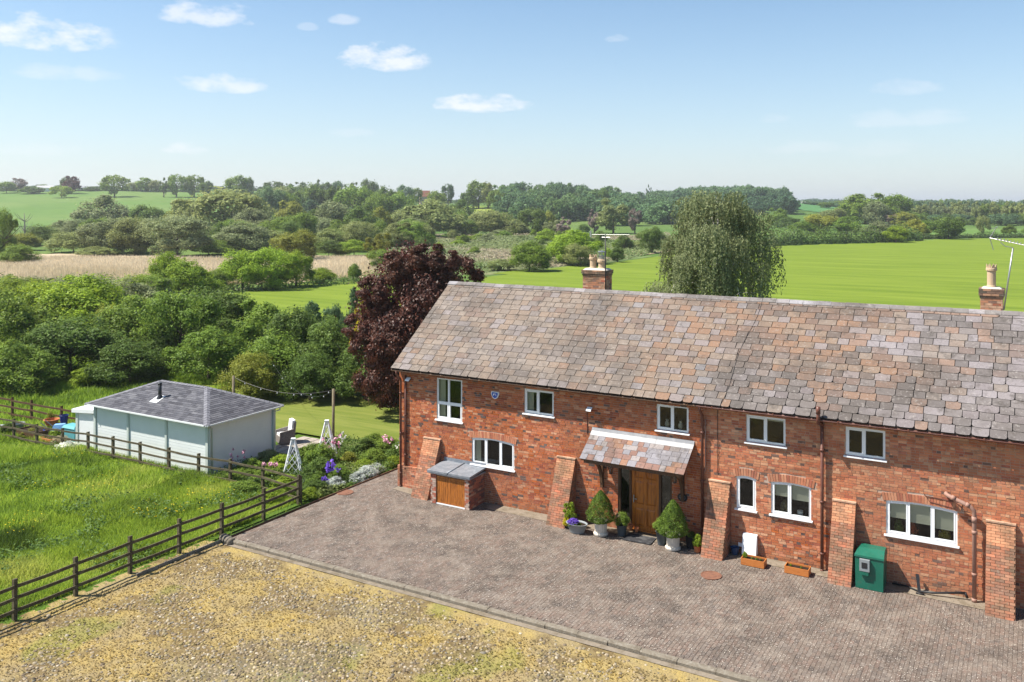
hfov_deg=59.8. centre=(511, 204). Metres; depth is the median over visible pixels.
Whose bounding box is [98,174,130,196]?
skyline tree
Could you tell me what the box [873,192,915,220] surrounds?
tree
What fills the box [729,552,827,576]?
concrete apron
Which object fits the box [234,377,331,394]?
string lights
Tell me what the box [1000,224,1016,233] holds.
tree
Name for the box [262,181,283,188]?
skyline tree
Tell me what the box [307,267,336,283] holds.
shrub
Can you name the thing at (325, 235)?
willow tree
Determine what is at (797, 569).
wooden planter
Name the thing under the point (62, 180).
skyline tree
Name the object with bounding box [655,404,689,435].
window
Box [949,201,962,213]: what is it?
poplar tree
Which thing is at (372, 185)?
skyline tree
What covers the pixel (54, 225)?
shrub
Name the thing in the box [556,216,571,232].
tree
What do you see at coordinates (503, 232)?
shrub
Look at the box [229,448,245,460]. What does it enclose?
pink foxgloves
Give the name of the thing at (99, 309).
hedge bush
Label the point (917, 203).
tree
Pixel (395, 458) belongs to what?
border plant
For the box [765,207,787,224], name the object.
tree
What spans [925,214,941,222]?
shrub
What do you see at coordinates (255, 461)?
border plant
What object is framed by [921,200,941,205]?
tree
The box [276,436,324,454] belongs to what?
terrace
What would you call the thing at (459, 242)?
shrub
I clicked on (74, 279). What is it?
reed edge bush
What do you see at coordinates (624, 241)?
shrub
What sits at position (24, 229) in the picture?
dead tree
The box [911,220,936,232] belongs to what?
tree
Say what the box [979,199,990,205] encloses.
tree
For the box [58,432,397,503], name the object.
garden
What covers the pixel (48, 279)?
reed edge bush
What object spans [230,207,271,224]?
willow tree
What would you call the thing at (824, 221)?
tree
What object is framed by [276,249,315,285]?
shrub
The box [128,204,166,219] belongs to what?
tree
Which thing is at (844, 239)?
field hedge
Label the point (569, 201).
round wood
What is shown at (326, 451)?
border plant
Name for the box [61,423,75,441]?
storage bin
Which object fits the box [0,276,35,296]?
reed edge bush
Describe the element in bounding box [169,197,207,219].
willow tree
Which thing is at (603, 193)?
skyline tree
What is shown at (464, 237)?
shrub
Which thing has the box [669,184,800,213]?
domed wood
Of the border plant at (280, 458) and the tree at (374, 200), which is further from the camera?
the tree at (374, 200)
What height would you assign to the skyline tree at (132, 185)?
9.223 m
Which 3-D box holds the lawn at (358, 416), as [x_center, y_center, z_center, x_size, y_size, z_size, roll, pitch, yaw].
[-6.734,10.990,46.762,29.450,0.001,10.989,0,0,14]
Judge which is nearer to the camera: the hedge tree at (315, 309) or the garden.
the garden
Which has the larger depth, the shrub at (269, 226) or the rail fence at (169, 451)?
the shrub at (269, 226)
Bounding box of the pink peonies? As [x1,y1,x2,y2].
[382,434,393,443]
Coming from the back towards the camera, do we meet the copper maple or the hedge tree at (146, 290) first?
the hedge tree at (146, 290)
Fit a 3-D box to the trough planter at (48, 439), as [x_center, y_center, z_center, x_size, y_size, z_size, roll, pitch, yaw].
[-21.584,10.976,41.476,0.900,0.220,0.400,0,0,30]
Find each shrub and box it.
[0,243,43,261]
[47,218,84,229]
[56,220,77,235]
[76,219,102,228]
[144,251,188,292]
[161,256,227,296]
[206,221,232,245]
[208,268,228,287]
[217,248,269,288]
[222,219,245,225]
[241,244,298,289]
[257,219,281,232]
[269,229,318,257]
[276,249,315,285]
[279,220,304,235]
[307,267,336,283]
[316,217,333,235]
[324,219,349,232]
[337,221,380,237]
[340,220,373,251]
[347,263,361,280]
[363,232,394,259]
[366,249,389,266]
[369,219,390,237]
[379,222,414,246]
[384,235,396,247]
[391,217,426,222]
[395,221,440,246]
[398,218,429,225]
[402,219,436,246]
[414,237,430,246]
[447,229,457,238]
[449,240,467,244]
[458,234,469,241]
[466,246,482,254]
[471,234,484,239]
[476,234,495,241]
[486,258,513,270]
[487,229,501,235]
[496,230,512,235]
[507,227,521,234]
[507,240,554,271]
[529,229,536,238]
[534,228,555,239]
[537,239,547,244]
[545,228,607,262]
[561,242,593,265]
[594,230,607,241]
[600,247,610,256]
[609,246,624,261]
[615,235,633,248]
[635,226,662,251]
[653,282,669,292]
[912,212,926,221]
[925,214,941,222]
[927,217,942,222]
[955,214,972,221]
[956,217,965,222]
[965,217,976,225]
[986,213,1002,224]
[996,213,1014,225]
[1007,214,1023,224]
[1016,217,1023,225]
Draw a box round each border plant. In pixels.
[224,467,252,480]
[224,478,262,494]
[237,457,266,473]
[249,467,282,482]
[257,448,278,463]
[259,486,287,502]
[267,454,294,469]
[269,473,296,489]
[276,481,296,493]
[294,441,322,463]
[301,441,339,468]
[302,479,327,492]
[302,487,322,499]
[303,455,331,477]
[303,472,326,486]
[321,438,345,451]
[325,475,345,488]
[326,463,350,478]
[335,451,359,468]
[349,471,368,483]
[350,458,375,470]
[351,437,377,455]
[355,465,379,477]
[360,447,387,461]
[361,432,382,441]
[371,436,398,454]
[373,463,385,472]
[383,455,398,466]
[384,442,399,455]
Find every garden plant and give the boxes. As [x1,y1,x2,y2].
[0,422,20,433]
[18,427,34,437]
[45,411,55,427]
[49,428,60,437]
[50,435,70,443]
[55,440,79,450]
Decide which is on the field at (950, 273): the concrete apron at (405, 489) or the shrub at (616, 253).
the shrub at (616, 253)
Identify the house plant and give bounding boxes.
[780,499,787,511]
[894,518,903,531]
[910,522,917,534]
[938,529,950,539]
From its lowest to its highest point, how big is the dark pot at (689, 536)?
0.516 m
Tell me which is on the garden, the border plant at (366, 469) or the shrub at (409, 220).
the border plant at (366, 469)
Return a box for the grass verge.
[0,502,302,629]
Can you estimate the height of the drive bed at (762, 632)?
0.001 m
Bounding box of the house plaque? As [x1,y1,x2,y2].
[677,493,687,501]
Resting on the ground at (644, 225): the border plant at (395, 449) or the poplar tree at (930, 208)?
the poplar tree at (930, 208)
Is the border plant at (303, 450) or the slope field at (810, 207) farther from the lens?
the slope field at (810, 207)
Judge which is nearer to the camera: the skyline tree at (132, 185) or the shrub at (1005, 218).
the shrub at (1005, 218)
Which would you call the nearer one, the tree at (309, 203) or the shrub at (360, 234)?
the shrub at (360, 234)
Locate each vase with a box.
[665,419,669,426]
[678,421,682,428]
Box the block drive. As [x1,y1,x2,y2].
[233,469,1023,681]
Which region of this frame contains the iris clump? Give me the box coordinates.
[325,459,340,472]
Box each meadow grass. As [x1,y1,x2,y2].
[0,431,184,531]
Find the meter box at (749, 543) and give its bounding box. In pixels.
[742,532,757,555]
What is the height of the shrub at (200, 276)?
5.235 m
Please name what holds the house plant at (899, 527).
in the brick house
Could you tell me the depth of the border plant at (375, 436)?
40.59 m
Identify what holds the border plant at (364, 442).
on the garden
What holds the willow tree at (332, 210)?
on the ground at (644, 225)
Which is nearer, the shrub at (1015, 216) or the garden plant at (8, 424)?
the garden plant at (8, 424)
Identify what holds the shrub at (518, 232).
on the ground at (644, 225)
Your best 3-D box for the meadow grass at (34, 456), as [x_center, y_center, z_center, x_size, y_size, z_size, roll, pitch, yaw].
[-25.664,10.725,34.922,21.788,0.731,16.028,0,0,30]
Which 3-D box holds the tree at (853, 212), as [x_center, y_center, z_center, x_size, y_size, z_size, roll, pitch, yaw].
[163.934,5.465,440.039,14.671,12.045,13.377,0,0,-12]
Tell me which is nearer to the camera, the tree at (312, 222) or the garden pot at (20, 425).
the garden pot at (20, 425)
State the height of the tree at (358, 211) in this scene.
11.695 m
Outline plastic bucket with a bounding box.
[730,545,738,554]
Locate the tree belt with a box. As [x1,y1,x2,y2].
[33,185,963,203]
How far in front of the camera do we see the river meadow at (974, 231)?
360.01 m
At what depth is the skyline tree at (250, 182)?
653.94 m
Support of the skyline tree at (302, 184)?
on the bluish field
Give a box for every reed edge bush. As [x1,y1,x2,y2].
[0,273,29,292]
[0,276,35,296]
[20,276,46,282]
[46,277,72,284]
[65,273,93,287]
[92,277,117,284]
[110,273,146,289]
[121,272,177,299]
[145,279,173,295]
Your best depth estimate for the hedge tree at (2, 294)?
66.68 m
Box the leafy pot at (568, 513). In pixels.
[562,502,576,527]
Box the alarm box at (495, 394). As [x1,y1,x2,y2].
[491,391,498,398]
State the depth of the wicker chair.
41.04 m
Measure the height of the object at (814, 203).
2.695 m
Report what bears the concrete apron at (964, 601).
on the block drive
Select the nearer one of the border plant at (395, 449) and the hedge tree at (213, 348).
the border plant at (395, 449)
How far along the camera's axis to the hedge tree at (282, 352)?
51.12 m
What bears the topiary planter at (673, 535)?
on the block drive
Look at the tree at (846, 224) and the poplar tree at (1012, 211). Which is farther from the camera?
the poplar tree at (1012, 211)
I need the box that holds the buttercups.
[5,452,234,532]
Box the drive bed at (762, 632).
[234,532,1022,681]
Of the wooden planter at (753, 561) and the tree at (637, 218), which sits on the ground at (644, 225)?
the tree at (637, 218)
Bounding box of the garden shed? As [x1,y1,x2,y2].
[71,380,283,474]
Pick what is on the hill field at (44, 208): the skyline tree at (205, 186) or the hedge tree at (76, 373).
the skyline tree at (205, 186)
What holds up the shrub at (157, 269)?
on the field strip
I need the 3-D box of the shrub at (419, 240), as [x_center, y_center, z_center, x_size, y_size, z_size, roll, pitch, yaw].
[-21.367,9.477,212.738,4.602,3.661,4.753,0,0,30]
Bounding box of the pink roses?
[322,434,340,447]
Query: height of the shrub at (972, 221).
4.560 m
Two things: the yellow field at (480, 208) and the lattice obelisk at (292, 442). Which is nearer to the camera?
the lattice obelisk at (292, 442)
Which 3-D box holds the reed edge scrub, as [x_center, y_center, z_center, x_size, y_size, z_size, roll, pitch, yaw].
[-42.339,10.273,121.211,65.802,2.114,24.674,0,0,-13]
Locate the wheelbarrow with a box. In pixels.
[41,420,65,431]
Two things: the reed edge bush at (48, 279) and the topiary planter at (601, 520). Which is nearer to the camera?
the topiary planter at (601, 520)
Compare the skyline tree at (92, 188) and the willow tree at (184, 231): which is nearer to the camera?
the willow tree at (184, 231)
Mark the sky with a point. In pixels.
(923, 100)
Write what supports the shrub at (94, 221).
on the ground at (644, 225)
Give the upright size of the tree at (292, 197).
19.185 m
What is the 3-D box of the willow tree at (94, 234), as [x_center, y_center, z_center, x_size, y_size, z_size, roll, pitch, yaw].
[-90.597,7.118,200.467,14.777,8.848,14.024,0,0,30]
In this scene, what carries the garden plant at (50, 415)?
on the garden
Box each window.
[435,378,462,423]
[470,438,514,472]
[522,389,554,418]
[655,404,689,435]
[734,476,756,512]
[744,415,786,448]
[769,482,812,522]
[843,426,886,462]
[884,500,958,548]
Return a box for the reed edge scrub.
[0,270,393,293]
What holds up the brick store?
on the block drive
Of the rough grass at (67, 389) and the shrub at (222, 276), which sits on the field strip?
the shrub at (222, 276)
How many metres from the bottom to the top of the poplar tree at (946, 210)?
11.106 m
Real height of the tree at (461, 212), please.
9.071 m
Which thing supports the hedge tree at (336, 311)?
on the ground at (644, 225)
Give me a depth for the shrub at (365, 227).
222.50 m
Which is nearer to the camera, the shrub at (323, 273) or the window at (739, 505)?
the window at (739, 505)
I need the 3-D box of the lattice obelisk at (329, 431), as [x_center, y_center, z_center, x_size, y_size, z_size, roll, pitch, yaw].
[-7.923,10.164,38.100,0.968,1.855,0.968,0,0,-4]
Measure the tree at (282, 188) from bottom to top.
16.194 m
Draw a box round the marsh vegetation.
[375,230,669,270]
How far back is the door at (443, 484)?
32.55 m
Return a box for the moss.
[0,548,684,681]
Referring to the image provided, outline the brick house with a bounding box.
[391,251,1023,620]
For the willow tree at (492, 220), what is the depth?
299.15 m
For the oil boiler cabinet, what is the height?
1.070 m
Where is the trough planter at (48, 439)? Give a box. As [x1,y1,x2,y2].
[40,436,53,442]
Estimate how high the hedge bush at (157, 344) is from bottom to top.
2.969 m
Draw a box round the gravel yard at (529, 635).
[0,540,720,681]
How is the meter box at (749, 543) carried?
attached to the brick house
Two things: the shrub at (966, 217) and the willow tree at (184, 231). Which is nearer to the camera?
the willow tree at (184, 231)
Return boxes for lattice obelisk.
[284,438,303,473]
[319,420,337,461]
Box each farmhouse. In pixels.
[37,185,53,191]
[419,191,429,204]
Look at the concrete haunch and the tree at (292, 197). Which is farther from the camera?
the tree at (292, 197)
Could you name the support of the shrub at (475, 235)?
on the ground at (644, 225)
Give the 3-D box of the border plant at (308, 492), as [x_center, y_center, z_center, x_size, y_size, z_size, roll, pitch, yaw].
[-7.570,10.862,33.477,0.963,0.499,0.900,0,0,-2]
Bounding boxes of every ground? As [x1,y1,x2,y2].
[0,191,1023,542]
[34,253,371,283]
[378,235,668,274]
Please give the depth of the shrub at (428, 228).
218.58 m
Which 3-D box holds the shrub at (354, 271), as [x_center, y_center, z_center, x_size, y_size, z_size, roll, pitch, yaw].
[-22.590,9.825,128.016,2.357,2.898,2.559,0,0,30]
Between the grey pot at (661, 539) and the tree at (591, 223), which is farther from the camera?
the tree at (591, 223)
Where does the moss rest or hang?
on the gravel yard at (529, 635)
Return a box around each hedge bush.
[5,302,81,337]
[19,341,72,369]
[82,289,124,311]
[88,302,119,358]
[131,331,177,366]
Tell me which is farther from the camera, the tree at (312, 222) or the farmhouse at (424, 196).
the farmhouse at (424, 196)
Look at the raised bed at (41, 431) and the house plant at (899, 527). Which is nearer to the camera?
the house plant at (899, 527)
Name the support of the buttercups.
on the ground at (644, 225)
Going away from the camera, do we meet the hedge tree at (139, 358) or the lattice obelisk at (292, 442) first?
the lattice obelisk at (292, 442)
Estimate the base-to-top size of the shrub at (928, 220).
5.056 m
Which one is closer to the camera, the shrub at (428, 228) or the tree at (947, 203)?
the shrub at (428, 228)
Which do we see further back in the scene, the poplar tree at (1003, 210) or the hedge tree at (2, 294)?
the poplar tree at (1003, 210)
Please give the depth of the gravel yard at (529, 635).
22.90 m
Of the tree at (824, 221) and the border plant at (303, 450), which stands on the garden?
the border plant at (303, 450)
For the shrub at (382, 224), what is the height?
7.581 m
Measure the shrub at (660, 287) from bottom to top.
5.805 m
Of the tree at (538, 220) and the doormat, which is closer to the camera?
the doormat
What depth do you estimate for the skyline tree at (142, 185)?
726.25 m
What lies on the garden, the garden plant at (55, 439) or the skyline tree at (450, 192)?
the garden plant at (55, 439)
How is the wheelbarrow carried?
on the garden
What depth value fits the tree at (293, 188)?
587.79 m
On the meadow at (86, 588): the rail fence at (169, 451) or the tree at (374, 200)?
the rail fence at (169, 451)
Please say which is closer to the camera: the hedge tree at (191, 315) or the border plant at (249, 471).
the border plant at (249, 471)
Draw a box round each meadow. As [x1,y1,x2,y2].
[0,442,299,623]
[930,229,1023,236]
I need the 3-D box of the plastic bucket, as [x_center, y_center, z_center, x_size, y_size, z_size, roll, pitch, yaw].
[6.985,10.855,27.917,0.280,0.230,0.276,0,0,30]
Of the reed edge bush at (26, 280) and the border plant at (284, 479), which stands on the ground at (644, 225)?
the reed edge bush at (26, 280)
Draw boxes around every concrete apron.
[393,486,411,493]
[480,503,546,520]
[586,522,700,550]
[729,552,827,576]
[885,582,984,609]
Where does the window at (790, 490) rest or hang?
in the brick house
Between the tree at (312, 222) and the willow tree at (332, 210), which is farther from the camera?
the willow tree at (332, 210)
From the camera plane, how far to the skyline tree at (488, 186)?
554.05 m
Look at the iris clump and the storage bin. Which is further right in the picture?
the iris clump
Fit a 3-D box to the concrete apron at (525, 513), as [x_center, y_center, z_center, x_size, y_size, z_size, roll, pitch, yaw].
[0.191,10.976,31.770,2.900,0.001,0.610,0,0,30]
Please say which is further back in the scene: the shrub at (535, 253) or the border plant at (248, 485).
the shrub at (535, 253)
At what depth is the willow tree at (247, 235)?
202.61 m
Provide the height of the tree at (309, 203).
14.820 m
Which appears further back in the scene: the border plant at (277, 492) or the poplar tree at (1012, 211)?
the poplar tree at (1012, 211)
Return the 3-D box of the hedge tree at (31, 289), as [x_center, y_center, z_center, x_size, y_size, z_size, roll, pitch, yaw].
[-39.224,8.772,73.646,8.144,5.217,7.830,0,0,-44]
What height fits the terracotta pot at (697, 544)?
0.576 m
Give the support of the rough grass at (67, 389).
on the ground at (644, 225)
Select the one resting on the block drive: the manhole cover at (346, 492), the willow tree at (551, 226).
the manhole cover at (346, 492)
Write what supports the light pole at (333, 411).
on the garden
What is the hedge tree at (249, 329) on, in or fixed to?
on the ground at (644, 225)
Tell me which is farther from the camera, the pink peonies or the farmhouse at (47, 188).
the farmhouse at (47, 188)
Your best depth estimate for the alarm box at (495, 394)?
32.53 m
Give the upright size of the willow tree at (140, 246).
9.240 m
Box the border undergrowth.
[209,431,398,498]
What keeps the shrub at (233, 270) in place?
on the field strip
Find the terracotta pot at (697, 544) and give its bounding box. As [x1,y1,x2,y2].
[692,534,701,552]
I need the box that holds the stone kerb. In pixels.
[219,533,768,681]
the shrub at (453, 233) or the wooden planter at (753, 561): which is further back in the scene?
the shrub at (453, 233)
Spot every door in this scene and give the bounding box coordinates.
[436,475,450,504]
[451,478,464,507]
[632,470,658,531]
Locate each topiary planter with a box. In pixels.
[585,490,615,536]
[657,499,688,550]
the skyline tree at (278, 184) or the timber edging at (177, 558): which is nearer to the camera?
the timber edging at (177, 558)
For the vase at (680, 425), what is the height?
0.250 m
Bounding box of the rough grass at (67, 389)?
[0,356,231,436]
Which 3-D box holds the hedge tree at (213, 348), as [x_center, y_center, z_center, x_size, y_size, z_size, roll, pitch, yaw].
[-19.027,9.441,56.021,5.222,3.747,6.034,0,0,30]
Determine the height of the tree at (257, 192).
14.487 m
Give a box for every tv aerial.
[590,231,626,289]
[989,227,1023,309]
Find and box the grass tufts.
[83,446,201,472]
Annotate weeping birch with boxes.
[639,189,786,297]
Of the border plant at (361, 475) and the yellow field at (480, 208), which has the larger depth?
the yellow field at (480, 208)
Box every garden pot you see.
[16,421,24,427]
[43,417,59,425]
[59,414,68,422]
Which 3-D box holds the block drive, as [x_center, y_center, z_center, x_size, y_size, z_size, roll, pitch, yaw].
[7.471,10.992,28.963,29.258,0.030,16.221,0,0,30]
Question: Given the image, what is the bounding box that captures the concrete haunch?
[223,543,737,681]
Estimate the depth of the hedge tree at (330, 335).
52.16 m
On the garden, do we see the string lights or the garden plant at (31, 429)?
the garden plant at (31, 429)
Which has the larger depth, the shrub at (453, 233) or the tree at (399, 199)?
the tree at (399, 199)
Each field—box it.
[0,191,255,226]
[453,206,516,221]
[468,238,1023,311]
[798,203,836,211]
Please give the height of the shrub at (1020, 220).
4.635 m
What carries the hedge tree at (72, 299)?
on the ground at (644, 225)
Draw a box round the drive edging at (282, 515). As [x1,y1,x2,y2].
[231,467,397,536]
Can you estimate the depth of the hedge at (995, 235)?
292.57 m
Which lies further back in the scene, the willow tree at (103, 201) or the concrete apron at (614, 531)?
the willow tree at (103, 201)
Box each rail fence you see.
[0,397,75,422]
[0,418,301,505]
[0,474,300,621]
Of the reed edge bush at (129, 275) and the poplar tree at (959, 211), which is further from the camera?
the poplar tree at (959, 211)
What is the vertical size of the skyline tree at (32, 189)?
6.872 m
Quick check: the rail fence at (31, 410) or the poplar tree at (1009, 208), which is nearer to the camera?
the rail fence at (31, 410)
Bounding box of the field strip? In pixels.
[176,281,399,317]
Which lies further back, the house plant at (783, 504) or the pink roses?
the pink roses
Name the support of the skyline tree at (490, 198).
on the yellow field at (480, 208)
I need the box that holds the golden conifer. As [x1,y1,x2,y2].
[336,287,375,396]
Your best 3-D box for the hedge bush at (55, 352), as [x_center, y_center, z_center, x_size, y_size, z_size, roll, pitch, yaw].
[-29.612,9.890,56.069,4.105,2.771,3.420,0,0,30]
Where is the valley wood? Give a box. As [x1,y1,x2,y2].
[592,189,684,225]
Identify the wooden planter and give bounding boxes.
[741,551,766,568]
[784,562,810,576]
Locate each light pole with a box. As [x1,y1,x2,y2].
[232,376,234,392]
[332,389,334,439]
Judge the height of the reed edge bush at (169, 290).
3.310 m
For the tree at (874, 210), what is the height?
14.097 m
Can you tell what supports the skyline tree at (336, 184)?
on the bluish field
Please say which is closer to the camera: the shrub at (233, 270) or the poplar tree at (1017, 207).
the shrub at (233, 270)
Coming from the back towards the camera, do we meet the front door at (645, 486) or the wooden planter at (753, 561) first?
the front door at (645, 486)
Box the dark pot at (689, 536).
[685,531,697,548]
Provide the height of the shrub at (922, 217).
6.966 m
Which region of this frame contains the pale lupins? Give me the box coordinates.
[261,461,277,466]
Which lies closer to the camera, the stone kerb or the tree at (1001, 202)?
the stone kerb
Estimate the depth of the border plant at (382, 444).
39.35 m
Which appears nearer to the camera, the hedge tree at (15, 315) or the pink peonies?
the pink peonies
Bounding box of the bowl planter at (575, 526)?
[566,518,587,533]
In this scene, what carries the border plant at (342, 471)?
on the garden
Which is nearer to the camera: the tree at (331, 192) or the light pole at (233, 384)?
the light pole at (233, 384)
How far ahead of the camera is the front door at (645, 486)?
29.72 m
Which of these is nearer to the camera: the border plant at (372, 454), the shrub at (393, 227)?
the border plant at (372, 454)
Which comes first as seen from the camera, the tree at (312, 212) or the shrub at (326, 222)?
the shrub at (326, 222)
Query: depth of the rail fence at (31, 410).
45.32 m
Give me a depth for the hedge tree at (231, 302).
64.79 m
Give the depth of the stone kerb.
23.83 m
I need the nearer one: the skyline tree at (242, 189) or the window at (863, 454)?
the window at (863, 454)
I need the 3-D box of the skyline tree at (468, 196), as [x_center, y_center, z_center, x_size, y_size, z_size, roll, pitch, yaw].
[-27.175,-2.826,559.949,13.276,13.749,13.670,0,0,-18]
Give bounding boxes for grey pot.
[613,511,629,536]
[652,518,667,545]
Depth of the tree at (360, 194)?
435.93 m
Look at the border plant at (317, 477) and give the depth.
34.61 m
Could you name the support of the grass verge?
on the meadow at (86, 588)
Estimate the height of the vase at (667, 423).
0.250 m
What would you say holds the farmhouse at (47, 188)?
on the hill field at (44, 208)
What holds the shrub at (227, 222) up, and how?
on the ground at (644, 225)
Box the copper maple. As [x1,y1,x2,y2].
[335,230,486,410]
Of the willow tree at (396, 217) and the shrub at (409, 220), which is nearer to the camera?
the shrub at (409, 220)
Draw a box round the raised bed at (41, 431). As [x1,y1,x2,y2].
[16,426,49,438]
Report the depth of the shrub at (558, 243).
163.27 m
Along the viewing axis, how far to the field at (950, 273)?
142.17 m
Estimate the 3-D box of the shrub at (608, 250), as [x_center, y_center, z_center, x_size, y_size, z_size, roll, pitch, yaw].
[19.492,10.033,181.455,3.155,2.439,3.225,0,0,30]
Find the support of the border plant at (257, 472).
on the garden
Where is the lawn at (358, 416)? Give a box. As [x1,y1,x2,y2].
[202,384,399,439]
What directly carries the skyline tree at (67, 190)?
on the hill field at (44, 208)
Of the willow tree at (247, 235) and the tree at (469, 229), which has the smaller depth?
the willow tree at (247, 235)
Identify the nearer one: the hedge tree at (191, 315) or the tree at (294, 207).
the hedge tree at (191, 315)
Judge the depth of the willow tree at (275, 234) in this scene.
214.67 m
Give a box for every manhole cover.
[337,489,352,494]
[701,571,721,580]
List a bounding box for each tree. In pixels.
[0,181,16,192]
[0,207,20,253]
[0,282,38,331]
[0,286,67,360]
[0,336,63,395]
[5,232,43,247]
[10,278,66,307]
[12,178,28,191]
[16,213,32,235]
[16,312,126,377]
[17,186,45,193]
[18,223,63,242]
[34,272,135,327]
[43,231,95,251]
[47,185,74,197]
[59,177,69,187]
[61,176,81,191]
[68,364,123,384]
[69,193,130,222]
[74,217,137,252]
[74,246,118,255]
[77,335,172,384]
[83,186,99,190]
[86,292,190,360]
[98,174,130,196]
[104,216,158,254]
[108,275,160,299]
[127,181,137,189]
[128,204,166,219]
[129,286,226,369]
[134,212,218,256]
[135,177,153,191]
[146,180,163,191]
[159,177,168,196]
[161,325,251,378]
[167,173,186,196]
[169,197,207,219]
[170,185,278,225]
[176,284,262,339]
[185,174,204,196]
[190,236,231,254]
[198,180,213,194]
[211,222,272,251]
[213,350,287,397]
[222,174,248,192]
[226,297,286,357]
[228,186,252,196]
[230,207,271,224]
[241,326,311,392]
[244,177,253,193]
[249,230,291,249]
[255,187,274,195]
[259,185,290,214]
[260,305,323,370]
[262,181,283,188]
[271,212,319,235]
[273,184,303,199]
[273,350,339,400]
[274,200,305,217]
[276,186,294,193]
[279,189,301,211]
[290,314,357,370]
[294,181,326,212]
[295,181,306,191]
[299,196,319,212]
[302,300,330,325]
[306,209,325,217]
[312,228,343,245]
[314,199,354,229]
[314,240,345,255]
[319,182,331,192]
[323,185,345,203]
[327,286,360,333]
[328,343,377,399]
[332,181,345,189]
[333,183,370,209]
[334,239,372,255]
[342,204,380,225]
[360,178,378,191]
[363,191,394,214]
[372,206,394,225]
[378,185,395,197]
[383,190,417,213]
[386,207,407,227]
[396,184,413,205]
[399,197,467,234]
[408,187,422,204]
[424,190,447,203]
[441,183,454,204]
[449,199,475,215]
[450,210,469,220]
[450,219,478,234]
[458,190,478,207]
[467,179,488,207]
[467,209,513,232]
[480,182,493,208]
[486,189,504,207]
[497,218,530,234]
[517,206,548,231]
[541,210,556,230]
[542,219,566,232]
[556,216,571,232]
[576,223,589,232]
[587,209,598,232]
[595,198,630,233]
[597,188,609,197]
[628,208,642,233]
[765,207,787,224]
[774,216,800,227]
[788,220,817,233]
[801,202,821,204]
[804,213,844,233]
[817,202,833,207]
[818,208,847,222]
[830,216,864,233]
[834,204,858,221]
[837,192,894,223]
[856,221,895,236]
[862,200,891,222]
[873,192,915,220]
[880,214,897,224]
[881,225,909,241]
[888,211,919,225]
[899,218,932,235]
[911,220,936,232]
[912,199,921,208]
[912,204,929,214]
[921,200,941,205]
[921,201,936,215]
[929,216,965,238]
[932,202,944,214]
[940,203,951,214]
[945,199,960,206]
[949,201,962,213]
[952,205,967,215]
[963,200,977,215]
[968,198,979,206]
[970,203,982,217]
[975,216,991,232]
[978,203,989,223]
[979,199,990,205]
[984,201,998,214]
[989,199,1009,207]
[994,205,1007,213]
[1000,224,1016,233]
[1005,201,1015,213]
[1005,203,1018,214]
[1013,204,1023,213]
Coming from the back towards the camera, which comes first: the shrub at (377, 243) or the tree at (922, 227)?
the tree at (922, 227)
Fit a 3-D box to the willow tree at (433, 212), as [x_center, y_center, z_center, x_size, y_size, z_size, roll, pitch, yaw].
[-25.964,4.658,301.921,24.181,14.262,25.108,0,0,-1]
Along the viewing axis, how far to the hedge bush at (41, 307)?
67.06 m
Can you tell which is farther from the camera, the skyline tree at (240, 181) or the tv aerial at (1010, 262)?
the skyline tree at (240, 181)
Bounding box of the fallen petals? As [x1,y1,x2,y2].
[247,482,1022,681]
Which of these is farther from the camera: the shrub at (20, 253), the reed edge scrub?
the shrub at (20, 253)
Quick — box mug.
[797,510,802,515]
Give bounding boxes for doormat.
[622,533,656,544]
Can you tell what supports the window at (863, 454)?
in the brick house
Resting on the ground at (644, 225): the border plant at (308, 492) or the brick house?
the brick house
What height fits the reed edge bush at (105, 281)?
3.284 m
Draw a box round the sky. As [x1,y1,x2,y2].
[0,0,1023,201]
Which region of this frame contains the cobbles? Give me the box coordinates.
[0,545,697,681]
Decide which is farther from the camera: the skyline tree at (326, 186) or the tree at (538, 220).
the skyline tree at (326, 186)
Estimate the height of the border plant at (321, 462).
0.948 m
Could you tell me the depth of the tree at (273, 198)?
415.92 m
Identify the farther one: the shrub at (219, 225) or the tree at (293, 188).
the tree at (293, 188)
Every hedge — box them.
[0,187,255,193]
[5,186,355,196]
[754,221,923,245]
[910,231,1023,238]
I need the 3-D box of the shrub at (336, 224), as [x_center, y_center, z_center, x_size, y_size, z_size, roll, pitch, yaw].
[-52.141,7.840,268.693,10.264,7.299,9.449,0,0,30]
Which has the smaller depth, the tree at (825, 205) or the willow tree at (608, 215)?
the willow tree at (608, 215)
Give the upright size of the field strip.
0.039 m
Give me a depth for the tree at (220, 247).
194.34 m
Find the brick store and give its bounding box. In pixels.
[427,457,485,509]
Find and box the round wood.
[490,181,622,220]
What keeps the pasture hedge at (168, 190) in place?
on the ground at (644, 225)
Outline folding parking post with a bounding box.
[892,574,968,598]
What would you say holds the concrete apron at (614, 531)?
on the block drive
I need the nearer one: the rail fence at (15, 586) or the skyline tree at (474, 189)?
the rail fence at (15, 586)
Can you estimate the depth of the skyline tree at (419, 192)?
638.35 m
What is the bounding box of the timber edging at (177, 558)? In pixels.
[136,539,221,576]
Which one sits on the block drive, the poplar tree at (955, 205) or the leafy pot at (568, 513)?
the leafy pot at (568, 513)
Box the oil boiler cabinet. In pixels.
[854,543,886,591]
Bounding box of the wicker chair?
[276,418,295,443]

